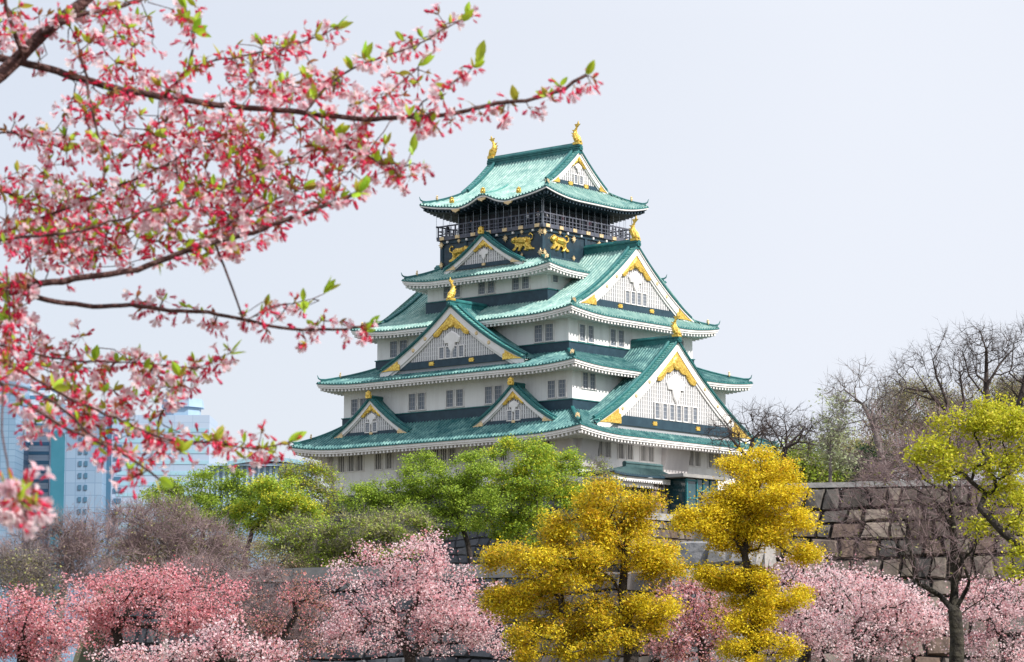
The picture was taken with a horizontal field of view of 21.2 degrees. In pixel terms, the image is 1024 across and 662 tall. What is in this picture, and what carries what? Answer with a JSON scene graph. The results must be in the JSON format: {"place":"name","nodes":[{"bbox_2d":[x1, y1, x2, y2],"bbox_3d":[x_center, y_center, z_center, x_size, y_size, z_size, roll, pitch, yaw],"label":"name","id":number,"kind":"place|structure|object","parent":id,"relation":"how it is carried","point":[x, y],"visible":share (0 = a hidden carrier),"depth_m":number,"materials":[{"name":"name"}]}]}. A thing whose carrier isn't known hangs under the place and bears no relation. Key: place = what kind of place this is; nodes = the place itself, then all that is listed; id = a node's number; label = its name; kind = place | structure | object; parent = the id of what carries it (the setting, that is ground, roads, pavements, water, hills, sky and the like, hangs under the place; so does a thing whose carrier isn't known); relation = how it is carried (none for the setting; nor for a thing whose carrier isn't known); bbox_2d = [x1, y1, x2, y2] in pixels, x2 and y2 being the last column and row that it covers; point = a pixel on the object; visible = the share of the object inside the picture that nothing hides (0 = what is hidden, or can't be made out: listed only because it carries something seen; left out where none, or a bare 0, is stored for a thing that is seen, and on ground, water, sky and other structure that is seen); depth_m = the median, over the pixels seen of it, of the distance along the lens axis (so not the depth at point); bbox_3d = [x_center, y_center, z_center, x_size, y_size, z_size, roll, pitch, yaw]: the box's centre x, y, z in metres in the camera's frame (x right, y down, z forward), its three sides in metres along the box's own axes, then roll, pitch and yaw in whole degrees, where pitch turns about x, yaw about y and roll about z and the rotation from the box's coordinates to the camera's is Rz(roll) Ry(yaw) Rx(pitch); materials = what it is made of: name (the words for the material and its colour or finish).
{"place":"outdoors","nodes":[
{"label":"outdoors","id":0,"kind":"place"},
{"bbox_2d":[0,369,29,661],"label":"office tower","id":1,"kind":"structure","parent":0,"point":[17,460],"depth_m":883.62,"materials":[{"name":"blue glass"}]},
{"bbox_2d":[27,379,69,660],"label":"office tower","id":2,"kind":"structure","parent":0,"point":[38,454],"depth_m":907.22,"materials":[{"name":"blue glass"}]},
{"bbox_2d":[46,409,108,661],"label":"office tower","id":3,"kind":"structure","parent":0,"point":[79,481],"depth_m":891.07,"materials":[{"name":"blue glass"}]},
{"bbox_2d":[207,457,317,569],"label":"office tower","id":4,"kind":"structure","parent":0,"point":[269,467],"depth_m":620.13,"materials":[{"name":"blue glass"}]},
{"bbox_2d":[73,533,708,661],"bbox_3d":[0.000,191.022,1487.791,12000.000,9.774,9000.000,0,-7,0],"label":"ground","id":5,"kind":"structure","parent":0,"point":[82,658],"depth_m":169.84,"materials":[{"name":"soil"}]},
{"bbox_2d":[0,537,82,617],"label":"tree","id":6,"kind":"object","parent":5,"relation":"on","point":[19,562],"visible":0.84,"depth_m":77.70,"materials":[{"name":"brown plant"}]},
{"bbox_2d":[0,581,104,661],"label":"cherry tree","id":7,"kind":"object","parent":5,"relation":"on","point":[24,635],"visible":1,"depth_m":45.36,"materials":[{"name":"pink plant"}]},
{"bbox_2d":[0,490,133,661],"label":"twiggy tree","id":8,"kind":"object","parent":5,"relation":"on","point":[73,542],"visible":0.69,"depth_m":87.62,"materials":[{"name":"brown plant"}]},
{"bbox_2d":[43,555,257,661],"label":"cherry tree","id":9,"kind":"object","parent":5,"relation":"on","point":[105,619],"visible":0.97,"depth_m":51.59,"materials":[{"name":"pink plant"}]},
{"bbox_2d":[104,398,217,577],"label":"office tower","id":10,"kind":"structure","parent":5,"relation":"on","point":[188,415],"depth_m":902.25,"materials":[{"name":"blue"}]},
{"bbox_2d":[96,527,252,570],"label":"tree","id":11,"kind":"object","parent":5,"relation":"on","point":[154,551],"visible":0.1,"depth_m":208.47,"materials":[{"name":"brown plant"}]},
{"bbox_2d":[88,487,261,661],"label":"twiggy tree","id":12,"kind":"object","parent":5,"relation":"on","point":[173,538],"visible":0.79,"depth_m":97.36,"materials":[{"name":"brown plant"}]},
{"bbox_2d":[84,606,310,661],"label":"cherry tree","id":13,"kind":"object","parent":5,"relation":"on","point":[194,653],"visible":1,"depth_m":43.57,"materials":[{"name":"pink plant"}]},
{"bbox_2d":[137,458,260,566],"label":"green tree","id":14,"kind":"object","parent":5,"relation":"on","point":[202,497],"visible":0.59,"depth_m":191.34,"materials":[{"name":"green plant"}]},
{"bbox_2d":[156,542,349,661],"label":"twiggy tree","id":15,"kind":"object","parent":5,"relation":"on","point":[244,575],"visible":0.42,"depth_m":81.50,"materials":[{"name":"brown plant"}]},
{"bbox_2d":[195,529,347,569],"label":"tree","id":16,"kind":"object","parent":5,"relation":"on","point":[283,561],"visible":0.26,"depth_m":218.06,"materials":[{"name":"brown plant"}]},
{"bbox_2d":[223,469,335,567],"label":"green tree","id":17,"kind":"object","parent":5,"relation":"on","point":[271,495],"visible":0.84,"depth_m":187.25,"materials":[{"name":"green plant"}]},
{"bbox_2d":[230,561,364,661],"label":"cherry tree","id":18,"kind":"object","parent":5,"relation":"on","point":[272,628],"visible":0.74,"depth_m":59.48,"materials":[{"name":"pink plant"}]},
{"bbox_2d":[0,0,603,543],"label":"cherry tree","id":19,"kind":"object","parent":5,"relation":"on","point":[18,504],"visible":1,"depth_m":5.97,"materials":[{"name":"pink plant"}]},
{"bbox_2d":[267,451,348,562],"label":"green tree","id":20,"kind":"object","parent":5,"relation":"on","point":[311,469],"visible":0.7,"depth_m":205.35,"materials":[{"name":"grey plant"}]},
{"bbox_2d":[101,564,538,661],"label":"stone wall","id":21,"kind":"structure","parent":5,"relation":"on","point":[459,655],"depth_m":150.90,"materials":[{"name":"stone"}]},
{"bbox_2d":[256,500,442,567],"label":"green tree","id":22,"kind":"object","parent":5,"relation":"on","point":[381,528],"visible":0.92,"depth_m":170.89,"materials":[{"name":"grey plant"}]},
{"bbox_2d":[308,525,517,661],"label":"cherry tree","id":23,"kind":"object","parent":5,"relation":"on","point":[430,615],"visible":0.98,"depth_m":54.52,"materials":[{"name":"pink plant"}]},
{"bbox_2d":[329,446,521,563],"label":"green tree","id":24,"kind":"object","parent":5,"relation":"on","point":[458,494],"visible":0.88,"depth_m":201.38,"materials":[{"name":"green plant"}]},
{"bbox_2d":[293,481,714,580],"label":"castle foundation","id":25,"kind":"object","parent":5,"relation":"on","point":[456,544],"visible":0.02,"depth_m":332.19,"materials":[{"name":"stone"}]},
{"bbox_2d":[291,121,779,495],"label":"castle keep","id":26,"kind":"structure","parent":25,"relation":"on","point":[573,330],"depth_m":341.81,"materials":[{"name":"white paint"}]},
{"bbox_2d":[464,431,599,548],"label":"green tree","id":27,"kind":"object","parent":5,"relation":"on","point":[540,459],"visible":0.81,"depth_m":205.20,"materials":[{"name":"green plant"}]},
{"bbox_2d":[469,473,697,661],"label":"yellow leaved tree","id":28,"kind":"object","parent":5,"relation":"on","point":[609,533],"visible":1,"depth_m":41.63,"materials":[{"name":"yellow leaf"},{"name":"golden leaf"},{"name":"dark bark"}]},
{"bbox_2d":[513,572,672,661],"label":"stone wall","id":29,"kind":"structure","parent":5,"relation":"on","point":[632,586],"depth_m":126.94,"materials":[{"name":"stone"}]},
{"bbox_2d":[557,451,635,567],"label":"green tree","id":30,"kind":"object","parent":5,"relation":"on","point":[598,464],"visible":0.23,"depth_m":215.52,"materials":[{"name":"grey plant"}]},
{"bbox_2d":[563,513,701,571],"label":"forecourt wall","id":31,"kind":"structure","parent":5,"relation":"on","point":[683,538],"depth_m":318.76,"materials":[{"name":"stone"}]},
{"bbox_2d":[572,461,669,518],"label":"entrance porch","id":32,"kind":"object","parent":31,"relation":"on","point":[639,474],"visible":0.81,"depth_m":323.94,"materials":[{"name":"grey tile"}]},
{"bbox_2d":[574,484,646,518],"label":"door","id":33,"kind":"structure","parent":32,"relation":"in","point":[632,488],"depth_m":323.44,"materials":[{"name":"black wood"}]},
{"bbox_2d":[646,483,669,513],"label":"stone plinth","id":34,"kind":"structure","parent":31,"relation":"on","point":[666,499],"depth_m":325.71,"materials":[{"name":"stone"}]},
{"bbox_2d":[655,473,727,513],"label":"lift tower","id":35,"kind":"structure","parent":31,"relation":"on","point":[681,485],"depth_m":326.15,"materials":[{"name":"green glass"}]},
{"bbox_2d":[638,576,739,661],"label":"cherry tree","id":36,"kind":"object","parent":5,"relation":"on","point":[679,651],"visible":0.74,"depth_m":47.55,"materials":[{"name":"pink plant"}]},
{"bbox_2d":[660,539,775,661],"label":"stone wall","id":37,"kind":"structure","parent":5,"relation":"on","point":[696,551],"depth_m":115.97,"materials":[{"name":"stone"}]},
{"bbox_2d":[698,397,781,463],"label":"bare tree","id":38,"kind":"object","parent":5,"relation":"on","point":[751,440],"visible":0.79,"depth_m":138.34,"materials":[{"name":"brown plant"}]},
{"bbox_2d":[663,440,828,661],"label":"yellow leaved tree","id":39,"kind":"object","parent":5,"relation":"on","point":[743,503],"visible":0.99,"depth_m":44.68,"materials":[{"name":"yellow leaf"},{"name":"golden leaf"},{"name":"dark bark"}]},
{"bbox_2d":[748,400,827,468],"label":"bare tree","id":40,"kind":"object","parent":5,"relation":"on","point":[784,449],"visible":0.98,"depth_m":135.08,"materials":[{"name":"brown plant"}]},
{"bbox_2d":[740,436,857,483],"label":"tree","id":41,"kind":"object","parent":5,"relation":"on","point":[817,474],"visible":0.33,"depth_m":173.89,"materials":[{"name":"green plant"}]},
{"bbox_2d":[758,546,881,661],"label":"cherry tree","id":42,"kind":"object","parent":5,"relation":"on","point":[810,638],"visible":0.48,"depth_m":53.55,"materials":[{"name":"pink plant"}]},
{"bbox_2d":[788,382,867,481],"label":"budding tree","id":43,"kind":"object","parent":5,"relation":"on","point":[831,456],"visible":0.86,"depth_m":150.27,"materials":[{"name":"green plant"}]},
{"bbox_2d":[812,421,893,489],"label":"tree","id":44,"kind":"object","parent":5,"relation":"on","point":[851,441],"visible":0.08,"depth_m":179.61,"materials":[{"name":"grey plant"}]},
{"bbox_2d":[837,439,901,481],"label":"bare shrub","id":45,"kind":"object","parent":5,"relation":"on","point":[865,451],"visible":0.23,"depth_m":159.85,"materials":[{"name":"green plant"}]},
{"bbox_2d":[816,357,924,476],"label":"bare tree","id":46,"kind":"object","parent":5,"relation":"on","point":[865,409],"visible":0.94,"depth_m":140.57,"materials":[{"name":"brown plant"}]},
{"bbox_2d":[720,479,1023,661],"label":"stone wall","id":47,"kind":"structure","parent":5,"relation":"on","point":[819,502],"depth_m":114.12,"materials":[{"name":"stone"}]},
{"bbox_2d":[804,554,968,661],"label":"cherry tree","id":48,"kind":"object","parent":5,"relation":"on","point":[916,611],"visible":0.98,"depth_m":51.55,"materials":[{"name":"pink plant"}]},
{"bbox_2d":[844,429,959,481],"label":"twiggy shrub","id":49,"kind":"object","parent":5,"relation":"on","point":[895,470],"visible":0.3,"depth_m":127.87,"materials":[{"name":"brown plant"}]},
{"bbox_2d":[841,366,974,477],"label":"woodland tree","id":50,"kind":"object","parent":5,"relation":"on","point":[922,403],"visible":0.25,"depth_m":199.80,"materials":[{"name":"brown plant"}]},
{"bbox_2d":[820,383,1023,661],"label":"forked tree","id":51,"kind":"object","parent":5,"relation":"on","point":[955,612],"visible":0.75,"depth_m":47.90,"materials":[{"name":"brown plant"}]},
{"bbox_2d":[871,317,988,479],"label":"bare tree","id":52,"kind":"object","parent":5,"relation":"on","point":[943,388],"visible":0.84,"depth_m":172.64,"materials":[{"name":"brown plant"}]},
{"bbox_2d":[895,389,1023,585],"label":"lime green tree","id":53,"kind":"object","parent":5,"relation":"on","point":[987,421],"visible":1,"depth_m":40.01,"materials":[{"name":"green plant"}]},
{"bbox_2d":[932,363,1023,478],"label":"woodland tree","id":54,"kind":"object","parent":5,"relation":"on","point":[1003,390],"visible":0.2,"depth_m":195.44,"materials":[{"name":"brown plant"}]},
{"bbox_2d":[936,570,1023,661],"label":"cherry tree","id":55,"kind":"object","parent":5,"relation":"on","point":[1006,611],"visible":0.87,"depth_m":55.62,"materials":[{"name":"pink plant"}]},
{"bbox_2d":[946,315,1023,479],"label":"bare tree","id":56,"kind":"object","parent":5,"relation":"on","point":[987,380],"visible":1,"depth_m":165.74,"materials":[{"name":"brown plant"}]},
{"bbox_2d":[988,312,1023,478],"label":"bare tree","id":57,"kind":"object","parent":5,"relation":"on","point":[1020,396],"visible":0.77,"depth_m":168.77,"materials":[{"name":"brown plant"}]},
{"bbox_2d":[0,0,1023,499],"label":"sky","id":58,"kind":"structure","parent":0,"point":[823,181],"materials":[{"name":"white"}]}
]}

